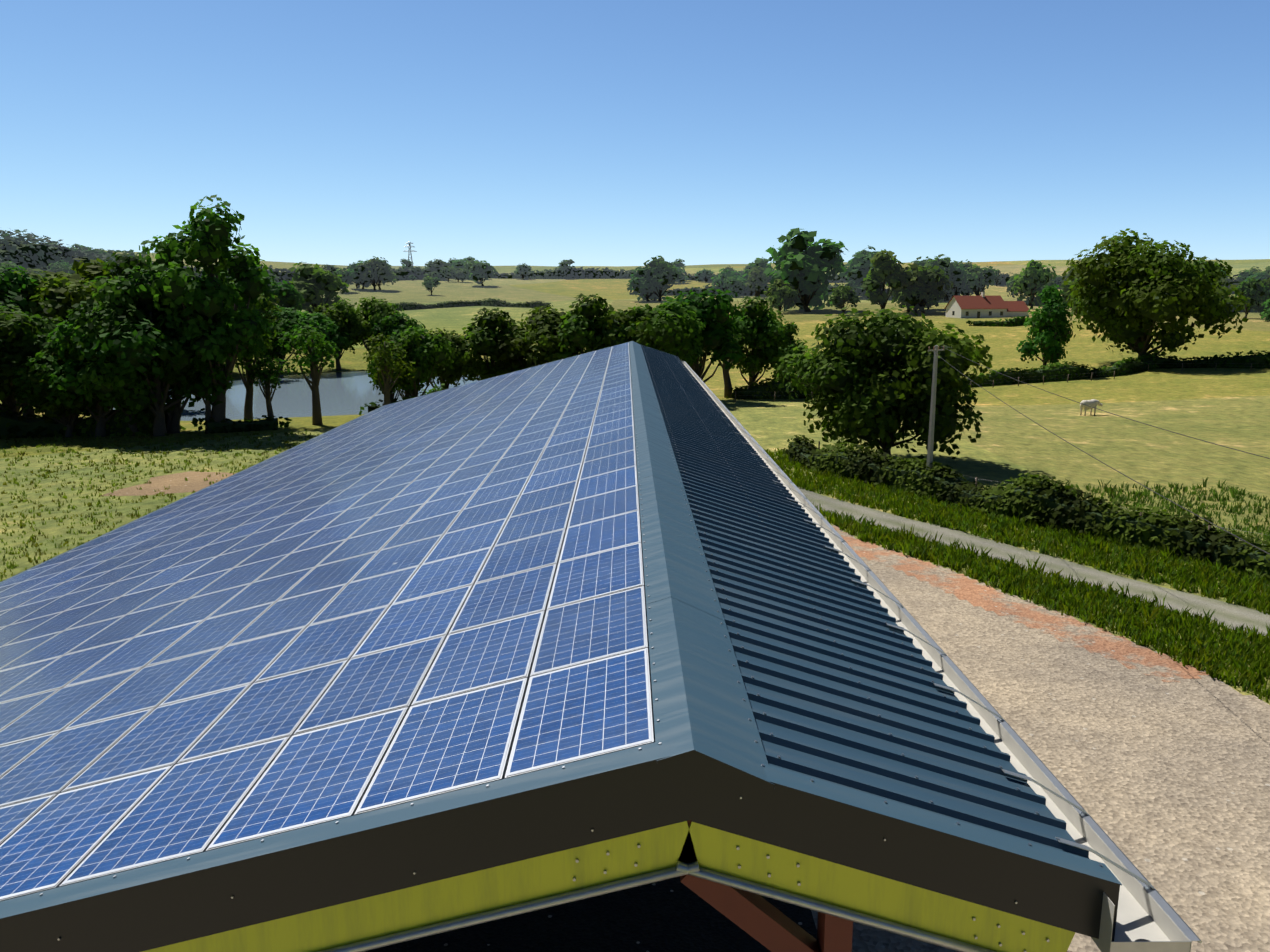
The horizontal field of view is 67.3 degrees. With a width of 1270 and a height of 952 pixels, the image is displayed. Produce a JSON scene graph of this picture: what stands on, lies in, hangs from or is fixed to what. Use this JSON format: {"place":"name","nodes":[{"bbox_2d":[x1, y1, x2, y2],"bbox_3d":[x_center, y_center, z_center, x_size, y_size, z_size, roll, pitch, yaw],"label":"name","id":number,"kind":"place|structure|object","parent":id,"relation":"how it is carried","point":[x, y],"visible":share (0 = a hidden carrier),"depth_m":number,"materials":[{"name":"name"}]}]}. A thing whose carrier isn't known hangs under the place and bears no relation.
{"place":"outdoors","nodes":[
{"label":"outdoors","id":0,"kind":"place"},
{"bbox_2d":[0,431,318,580],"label":"grass field","id":1,"kind":"structure","parent":0,"point":[33,539],"depth_m":59.36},
{"bbox_2d":[113,371,478,420],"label":"pond water","id":2,"kind":"structure","parent":0,"point":[347,393],"depth_m":121.13,"materials":[{"name":"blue liquid"}]},
{"bbox_2d":[0,250,1269,704],"bbox_3d":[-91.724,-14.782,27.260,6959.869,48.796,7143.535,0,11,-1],"label":"ground","id":3,"kind":"structure","parent":0,"point":[1228,408],"depth_m":82.09,"materials":[{"name":"green plant"}]},
{"bbox_2d":[0,303,58,409],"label":"tree","id":4,"kind":"object","parent":3,"relation":"on","point":[48,328],"visible":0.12,"depth_m":76.54,"materials":[{"name":"green plant"}]},
{"bbox_2d":[0,264,67,418],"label":"tree","id":5,"kind":"object","parent":3,"relation":"on","point":[11,280],"visible":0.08,"depth_m":89.43,"materials":[{"name":"green plant"}]},
{"bbox_2d":[0,304,72,415],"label":"tree","id":6,"kind":"object","parent":3,"relation":"on","point":[10,330],"visible":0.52,"depth_m":74.43,"materials":[{"name":"green plant"}]},
{"bbox_2d":[0,269,100,323],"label":"tree","id":7,"kind":"object","parent":3,"relation":"on","point":[62,295],"visible":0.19,"depth_m":92.25,"materials":[{"name":"green plant"}]},
{"bbox_2d":[6,340,95,434],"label":"tree","id":8,"kind":"object","parent":3,"relation":"on","point":[33,400],"visible":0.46,"depth_m":73.38,"materials":[{"name":"green plant"}]},
{"bbox_2d":[20,348,96,436],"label":"tree","id":9,"kind":"object","parent":3,"relation":"on","point":[50,410],"visible":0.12,"depth_m":73.67,"materials":[{"name":"green plant"}]},
{"bbox_2d":[0,227,146,270],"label":"wood","id":10,"kind":"object","parent":3,"relation":"on","point":[21,251],"depth_m":434.26,"materials":[{"name":"green plant"}]},
{"bbox_2d":[46,258,117,285],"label":"tree","id":11,"kind":"object","parent":3,"relation":"on","point":[88,271],"visible":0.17,"depth_m":189.79,"materials":[{"name":"green plant"}]},
{"bbox_2d":[42,299,148,436],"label":"tree","id":12,"kind":"object","parent":3,"relation":"on","point":[62,336],"visible":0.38,"depth_m":72.87,"materials":[{"name":"green plant"}]},
{"bbox_2d":[64,276,166,435],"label":"tree","id":13,"kind":"object","parent":3,"relation":"on","point":[113,297],"visible":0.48,"depth_m":72.31,"materials":[{"name":"green plant"}]},
{"bbox_2d":[84,252,179,285],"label":"tree","id":14,"kind":"object","parent":3,"relation":"on","point":[126,262],"visible":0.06,"depth_m":129.62,"materials":[{"name":"green plant"}]},
{"bbox_2d":[84,266,232,436],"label":"tree","id":15,"kind":"object","parent":3,"relation":"on","point":[134,351],"visible":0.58,"depth_m":72.72,"materials":[{"name":"green plant"}]},
{"bbox_2d":[33,258,299,284],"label":"wood","id":16,"kind":"object","parent":3,"relation":"on","point":[284,274],"visible":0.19,"depth_m":484.85,"materials":[{"name":"green plant"}]},
{"bbox_2d":[100,471,235,495],"bbox_3d":[-24.584,0.395,55.971,9.713,0.007,7.420,0,11,-1],"label":"soil patch","id":17,"kind":"object","parent":3,"relation":"on","point":[178,483],"visible":0.52,"depth_m":55.45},
{"bbox_2d":[161,382,182,433],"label":"tree","id":18,"kind":"object","parent":3,"relation":"on","point":[170,395],"visible":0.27,"depth_m":76.72,"materials":[{"name":"green plant"}]},
{"bbox_2d":[129,277,230,433],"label":"tree","id":19,"kind":"object","parent":3,"relation":"on","point":[185,328],"visible":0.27,"depth_m":74.32,"materials":[{"name":"green plant"}]},
{"bbox_2d":[139,195,277,421],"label":"tree","id":20,"kind":"object","parent":3,"relation":"on","point":[205,294],"visible":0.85,"depth_m":74.29,"materials":[{"name":"green plant"}]},
{"bbox_2d":[192,357,233,432],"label":"tree","id":21,"kind":"object","parent":3,"relation":"on","point":[208,406],"visible":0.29,"depth_m":76.37,"materials":[{"name":"green plant"}]},
{"bbox_2d":[191,415,291,433],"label":"hedge","id":22,"kind":"object","parent":3,"relation":"on","point":[246,425],"visible":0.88,"depth_m":77.62,"materials":[{"name":"green plant"}]},
{"bbox_2d":[227,323,276,419],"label":"tree","id":23,"kind":"object","parent":3,"relation":"on","point":[248,360],"visible":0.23,"depth_m":80.31,"materials":[{"name":"green plant"}]},
{"bbox_2d":[223,281,281,365],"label":"tree","id":24,"kind":"object","parent":3,"relation":"on","point":[269,307],"depth_m":145.72,"materials":[{"name":"green plant"}]},
{"bbox_2d":[244,355,292,417],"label":"tree","id":25,"kind":"object","parent":3,"relation":"on","point":[259,374],"visible":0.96,"depth_m":80.23,"materials":[{"name":"green plant"}]},
{"bbox_2d":[255,305,310,372],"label":"tree","id":26,"kind":"object","parent":3,"relation":"on","point":[289,313],"visible":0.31,"depth_m":153.31,"materials":[{"name":"green plant"}]},
{"bbox_2d":[262,280,304,310],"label":"tree","id":27,"kind":"object","parent":3,"relation":"on","point":[288,296],"visible":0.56,"depth_m":255.40,"materials":[{"name":"green plant"}]},
{"bbox_2d":[275,324,340,424],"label":"tree","id":28,"kind":"object","parent":3,"relation":"on","point":[312,360],"visible":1,"depth_m":80.35,"materials":[{"name":"green plant"}]},
{"bbox_2d":[269,311,352,373],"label":"tree","id":29,"kind":"object","parent":3,"relation":"on","point":[318,320],"visible":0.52,"depth_m":152.98,"materials":[{"name":"green plant"}]},
{"bbox_2d":[283,262,354,312],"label":"tree","id":30,"kind":"object","parent":3,"relation":"on","point":[312,285],"visible":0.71,"depth_m":287.22,"materials":[{"name":"green plant"}]},
{"bbox_2d":[314,300,363,370],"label":"tree","id":31,"kind":"object","parent":3,"relation":"on","point":[342,314],"visible":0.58,"depth_m":159.81,"materials":[{"name":"green plant"}]},
{"bbox_2d":[334,268,353,291],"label":"tree","id":32,"kind":"object","parent":3,"relation":"on","point":[347,277],"visible":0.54,"depth_m":450.81,"materials":[{"name":"green plant"}]},
{"bbox_2d":[348,259,376,288],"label":"tree","id":33,"kind":"object","parent":3,"relation":"on","point":[356,273],"visible":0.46,"depth_m":467.49,"materials":[{"name":"green plant"}]},
{"bbox_2d":[348,296,404,351],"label":"tree","id":34,"kind":"object","parent":3,"relation":"on","point":[374,312],"visible":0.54,"depth_m":161.39,"materials":[{"name":"green plant"}]},
{"bbox_2d":[354,258,398,289],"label":"tree","id":35,"kind":"object","parent":3,"relation":"on","point":[384,275],"visible":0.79,"depth_m":465.68,"materials":[{"name":"green plant"}]},
{"bbox_2d":[367,256,393,289],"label":"tree","id":36,"kind":"object","parent":3,"relation":"on","point":[378,261],"visible":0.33,"depth_m":466.33,"materials":[{"name":"green plant"}]},
{"bbox_2d":[366,337,409,403],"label":"tree","id":37,"kind":"object","parent":3,"relation":"on","point":[372,370],"visible":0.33,"depth_m":87.42,"materials":[{"name":"green plant"}]},
{"bbox_2d":[362,333,415,404],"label":"tree","id":38,"kind":"object","parent":3,"relation":"on","point":[386,374],"visible":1,"depth_m":82.96,"materials":[{"name":"green plant"}]},
{"bbox_2d":[366,313,425,351],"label":"tree","id":39,"kind":"object","parent":3,"relation":"on","point":[393,323],"visible":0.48,"depth_m":158.63,"materials":[{"name":"green plant"}]},
{"bbox_2d":[359,383,445,414],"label":"hedge","id":40,"kind":"object","parent":3,"relation":"on","point":[373,406],"visible":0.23,"depth_m":88.43,"materials":[{"name":"green plant"}]},
{"bbox_2d":[378,324,455,397],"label":"tree","id":41,"kind":"object","parent":3,"relation":"on","point":[426,352],"visible":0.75,"depth_m":88.31,"materials":[{"name":"green plant"}]},
{"bbox_2d":[422,276,440,294],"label":"tree","id":42,"kind":"object","parent":3,"relation":"on","point":[430,283],"visible":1,"depth_m":454.59,"materials":[{"name":"green plant"}]},
{"bbox_2d":[422,258,450,274],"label":"tree","id":43,"kind":"object","parent":3,"relation":"on","point":[436,265],"visible":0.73,"depth_m":577.16,"materials":[{"name":"green plant"}]},
{"bbox_2d":[421,327,478,391],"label":"tree","id":44,"kind":"object","parent":3,"relation":"on","point":[464,364],"visible":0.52,"depth_m":100.93,"materials":[{"name":"green plant"}]},
{"bbox_2d":[391,298,552,310],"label":"hedge","id":45,"kind":"object","parent":3,"relation":"on","point":[460,303],"visible":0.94,"depth_m":382.38,"materials":[{"name":"green plant"}]},
{"bbox_2d":[463,259,496,285],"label":"tree","id":46,"kind":"object","parent":3,"relation":"on","point":[479,271],"visible":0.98,"depth_m":533.73,"materials":[{"name":"green plant"}]},
{"bbox_2d":[462,307,533,380],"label":"tree","id":47,"kind":"object","parent":3,"relation":"on","point":[485,335],"visible":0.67,"depth_m":102.46,"materials":[{"name":"green plant"}]},
{"bbox_2d":[493,305,583,369],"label":"tree","id":48,"kind":"object","parent":3,"relation":"on","point":[543,328],"visible":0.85,"depth_m":100.37,"materials":[{"name":"green plant"}]},
{"bbox_2d":[549,293,626,361],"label":"tree","id":49,"kind":"object","parent":3,"relation":"on","point":[577,327],"visible":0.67,"depth_m":97.48,"materials":[{"name":"green plant"}]},
{"bbox_2d":[584,306,664,352],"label":"tree","id":50,"kind":"object","parent":3,"relation":"on","point":[613,337],"visible":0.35,"depth_m":96.42,"materials":[{"name":"green plant"}]},
{"bbox_2d":[626,266,668,301],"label":"tree","id":51,"kind":"object","parent":3,"relation":"on","point":[634,282],"visible":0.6,"depth_m":435.72,"materials":[{"name":"green plant"}]},
{"bbox_2d":[637,256,682,300],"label":"tree","id":52,"kind":"object","parent":3,"relation":"on","point":[662,271],"visible":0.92,"depth_m":431.24,"materials":[{"name":"green plant"}]},
{"bbox_2d":[623,299,705,366],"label":"tree","id":53,"kind":"object","parent":3,"relation":"on","point":[673,330],"visible":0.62,"depth_m":95.93,"materials":[{"name":"green plant"}]},
{"bbox_2d":[652,287,745,382],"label":"tree","id":54,"kind":"object","parent":3,"relation":"on","point":[716,318],"visible":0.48,"depth_m":102.68,"materials":[{"name":"green plant"}]},
{"bbox_2d":[711,268,742,294],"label":"tree","id":55,"kind":"object","parent":3,"relation":"on","point":[718,281],"visible":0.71,"depth_m":495.02,"materials":[{"name":"green plant"}]},
{"bbox_2d":[718,321,750,397],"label":"tree","id":56,"kind":"object","parent":3,"relation":"on","point":[727,383],"visible":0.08,"depth_m":112.45,"materials":[{"name":"green plant"}]},
{"bbox_2d":[724,277,745,296],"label":"tree","id":57,"kind":"object","parent":3,"relation":"on","point":[736,285],"visible":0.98,"depth_m":482.09,"materials":[{"name":"green plant"}]},
{"bbox_2d":[745,266,770,297],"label":"tree","id":58,"kind":"object","parent":3,"relation":"on","point":[757,279],"visible":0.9,"depth_m":462.80,"materials":[{"name":"green plant"}]},
{"bbox_2d":[743,257,773,296],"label":"tree","id":59,"kind":"object","parent":3,"relation":"on","point":[761,262],"visible":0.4,"depth_m":478.79,"materials":[{"name":"green plant"}]},
{"bbox_2d":[730,296,789,388],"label":"tree","id":60,"kind":"object","parent":3,"relation":"on","point":[765,332],"visible":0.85,"depth_m":112.01,"materials":[{"name":"green plant"}]},
{"bbox_2d":[293,266,1253,293],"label":"wood","id":61,"kind":"object","parent":3,"relation":"on","point":[574,273],"visible":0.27,"depth_m":625.55,"materials":[{"name":"green plant"}]},
{"bbox_2d":[763,279,798,313],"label":"tree","id":62,"kind":"object","parent":3,"relation":"on","point":[782,293],"visible":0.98,"depth_m":312.80,"materials":[{"name":"green plant"}]},
{"bbox_2d":[726,373,836,399],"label":"hedge","id":63,"kind":"object","parent":3,"relation":"on","point":[765,390],"visible":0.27,"depth_m":111.97,"materials":[{"name":"green plant"}]},
{"bbox_2d":[771,321,807,381],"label":"tree","id":64,"kind":"object","parent":3,"relation":"on","point":[791,328],"visible":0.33,"depth_m":120.43,"materials":[{"name":"green plant"}]},
{"bbox_2d":[629,283,957,297],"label":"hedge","id":65,"kind":"object","parent":3,"relation":"on","point":[675,292],"visible":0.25,"depth_m":499.07,"materials":[{"name":"green plant"}]},
{"bbox_2d":[763,228,847,311],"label":"tree","id":66,"kind":"object","parent":3,"relation":"on","point":[806,258],"visible":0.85,"depth_m":321.90,"materials":[{"name":"green plant"}]},
{"bbox_2d":[827,283,860,314],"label":"tree","id":67,"kind":"object","parent":3,"relation":"on","point":[841,296],"visible":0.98,"depth_m":296.81,"materials":[{"name":"green plant"}]},
{"bbox_2d":[838,246,886,297],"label":"tree","id":68,"kind":"object","parent":3,"relation":"on","point":[860,264],"visible":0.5,"depth_m":440.92,"materials":[{"name":"green plant"}]},
{"bbox_2d":[775,305,992,460],"bbox_3d":[15.822,-5.828,62.585,14.060,10.615,10.651,3,11,17],"label":"tree","id":69,"kind":"object","parent":3,"relation":"on","point":[876,376],"visible":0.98,"depth_m":59.47,"materials":[{"name":"green plant"}]},
{"bbox_2d":[861,249,908,313],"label":"tree","id":70,"kind":"object","parent":3,"relation":"on","point":[886,266],"visible":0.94,"depth_m":294.60,"materials":[{"name":"green plant"}]},
{"bbox_2d":[891,269,943,313],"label":"tree","id":71,"kind":"object","parent":3,"relation":"on","point":[905,290],"visible":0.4,"depth_m":299.18,"materials":[{"name":"green plant"}]},
{"bbox_2d":[895,263,953,313],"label":"tree","id":72,"kind":"object","parent":3,"relation":"on","point":[936,280],"visible":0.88,"depth_m":295.71,"materials":[{"name":"green plant"}]},
{"bbox_2d":[911,254,958,281],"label":"tree","id":73,"kind":"object","parent":3,"relation":"on","point":[941,264],"visible":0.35,"depth_m":412.37,"materials":[{"name":"green plant"}]},
{"bbox_2d":[926,345,944,468],"bbox_3d":[15.944,-2.729,51.270,1.300,8.500,0.216,-8,13,-35],"label":"utility pole","id":74,"kind":"object","parent":3,"relation":"on","point":[936,349],"visible":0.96,"depth_m":51.05,"materials":[{"name":"wood"}]},
{"bbox_2d":[934,346,1269,554],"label":"power lines","id":75,"kind":"object","parent":74,"relation":"attached to","point":[1113,468],"visible":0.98,"depth_m":28.82,"materials":[{"name":"grey"}]},
{"bbox_2d":[945,264,967,300],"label":"tree","id":76,"kind":"object","parent":3,"relation":"on","point":[957,274],"visible":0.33,"depth_m":410.52,"materials":[{"name":"green plant"}]},
{"bbox_2d":[963,264,996,295],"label":"tree","id":77,"kind":"object","parent":3,"relation":"on","point":[978,275],"visible":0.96,"depth_m":408.28,"materials":[{"name":"green plant"}]},
{"bbox_2d":[944,292,1028,317],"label":"house","id":78,"kind":"structure","parent":3,"relation":"on","point":[982,306],"depth_m":277.70,"materials":[{"name":"tile"}]},
{"bbox_2d":[966,316,1029,326],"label":"house hedge","id":79,"kind":"object","parent":3,"relation":"on","point":[1016,321],"depth_m":236.04,"materials":[{"name":"green plant"}]},
{"bbox_2d":[735,363,1265,544],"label":"fence posts","id":80,"kind":"object","parent":3,"relation":"on","point":[1251,366],"visible":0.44,"depth_m":129.77,"materials":[{"name":"brown wood"}]},
{"bbox_2d":[765,448,1269,702],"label":"grass verge","id":81,"kind":"structure","parent":3,"relation":"on","point":[830,480],"depth_m":37.11,"materials":[{"name":"plant"}]},
{"bbox_2d":[781,435,1269,584],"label":"road hedge","id":82,"kind":"object","parent":3,"relation":"on","point":[1045,502],"depth_m":44.83,"materials":[{"name":"green plant"}]},
{"bbox_2d":[1011,259,1058,308],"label":"tree","id":83,"kind":"object","parent":3,"relation":"on","point":[1033,279],"visible":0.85,"depth_m":311.26,"materials":[{"name":"green plant"}]},
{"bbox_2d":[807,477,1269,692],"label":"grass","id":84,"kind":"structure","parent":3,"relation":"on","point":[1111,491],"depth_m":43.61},
{"bbox_2d":[811,525,1269,951],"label":"yard gravel","id":85,"kind":"structure","parent":3,"relation":"on","point":[1166,785],"depth_m":22.91,"materials":[{"name":"gravel"}]},
{"bbox_2d":[364,876,816,951],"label":"shed floor","id":86,"kind":"structure","parent":85,"relation":"on","point":[675,914],"depth_m":16.59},
{"bbox_2d":[142,820,1074,951],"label":"roof beam","id":87,"kind":"structure","parent":86,"relation":"on","point":[703,862],"depth_m":6.05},
{"bbox_2d":[0,341,1121,951],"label":"roof sheeting","id":88,"kind":"object","parent":87,"relation":"on","point":[822,721],"visible":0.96,"depth_m":6.26,"materials":[{"name":"grey"}]},
{"bbox_2d":[0,342,654,901],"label":"solar panel frames","id":89,"kind":"structure","parent":88,"relation":"on","point":[382,756],"depth_m":10.30,"materials":[{"name":"metal"}]},
{"bbox_2d":[0,343,651,898],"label":"solar panels","id":90,"kind":"object","parent":89,"relation":"in","point":[458,741],"visible":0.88,"depth_m":10.56,"materials":[{"name":"glass"}]},
{"bbox_2d":[40,346,1102,951],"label":"fasteners","id":91,"kind":"object","parent":88,"relation":"attached to","point":[744,700],"visible":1,"depth_m":6.95,"materials":[{"name":"grey"}]},
{"bbox_2d":[676,358,1201,951],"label":"gutter","id":92,"kind":"object","parent":88,"relation":"attached to","point":[1148,918],"visible":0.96,"depth_m":7.77,"materials":[{"name":"grey plastic"}]},
{"bbox_2d":[832,526,1208,681],"bbox_3d":[12.020,4.023,36.871,2.504,0.001,21.035,-4,12,-21],"label":"reddish dirt patch","id":93,"kind":"object","parent":85,"relation":"on","point":[1123,650],"visible":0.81,"depth_m":32.71,"materials":[{"name":"soil"}]},
{"bbox_2d":[1016,284,1075,367],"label":"tree","id":94,"kind":"object","parent":3,"relation":"on","point":[1051,321],"visible":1,"depth_m":141.21,"materials":[{"name":"green plant"}]},
{"bbox_2d":[957,352,1158,386],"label":"hedge","id":95,"kind":"object","parent":3,"relation":"on","point":[1124,366],"visible":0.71,"depth_m":136.30,"materials":[{"name":"green plant"}]},
{"bbox_2d":[1059,268,1081,313],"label":"tree","id":96,"kind":"object","parent":3,"relation":"on","point":[1065,289],"visible":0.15,"depth_m":285.35,"materials":[{"name":"green plant"}]},
{"bbox_2d":[1080,399,1102,415],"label":"cow","id":97,"kind":"object","parent":3,"relation":"on","point":[1094,403],"visible":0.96,"depth_m":93.27},
{"bbox_2d":[1062,228,1251,357],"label":"tree","id":98,"kind":"object","parent":3,"relation":"on","point":[1143,298],"visible":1,"depth_m":149.66,"materials":[{"name":"green plant"}]},
{"bbox_2d":[1141,350,1269,368],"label":"hedge","id":99,"kind":"object","parent":3,"relation":"on","point":[1259,360],"visible":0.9,"depth_m":149.06,"materials":[{"name":"green plant"}]},
{"bbox_2d":[1229,276,1269,317],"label":"tree","id":100,"kind":"object","parent":3,"relation":"on","point":[1253,290],"visible":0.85,"depth_m":266.38,"materials":[{"name":"green plant"}]},
{"bbox_2d":[1252,277,1269,317],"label":"tree","id":101,"kind":"object","parent":3,"relation":"on","point":[1259,306],"visible":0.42,"depth_m":272.03,"materials":[{"name":"green plant"}]},
{"bbox_2d":[0,0,1269,265],"label":"sky","id":102,"kind":"structure","parent":0,"point":[341,132],"materials":[{"name":"blue"}]},
{"bbox_2d":[797,486,1269,637],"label":"track road","id":103,"kind":"structure","parent":0,"point":[1234,614],"depth_m":38.57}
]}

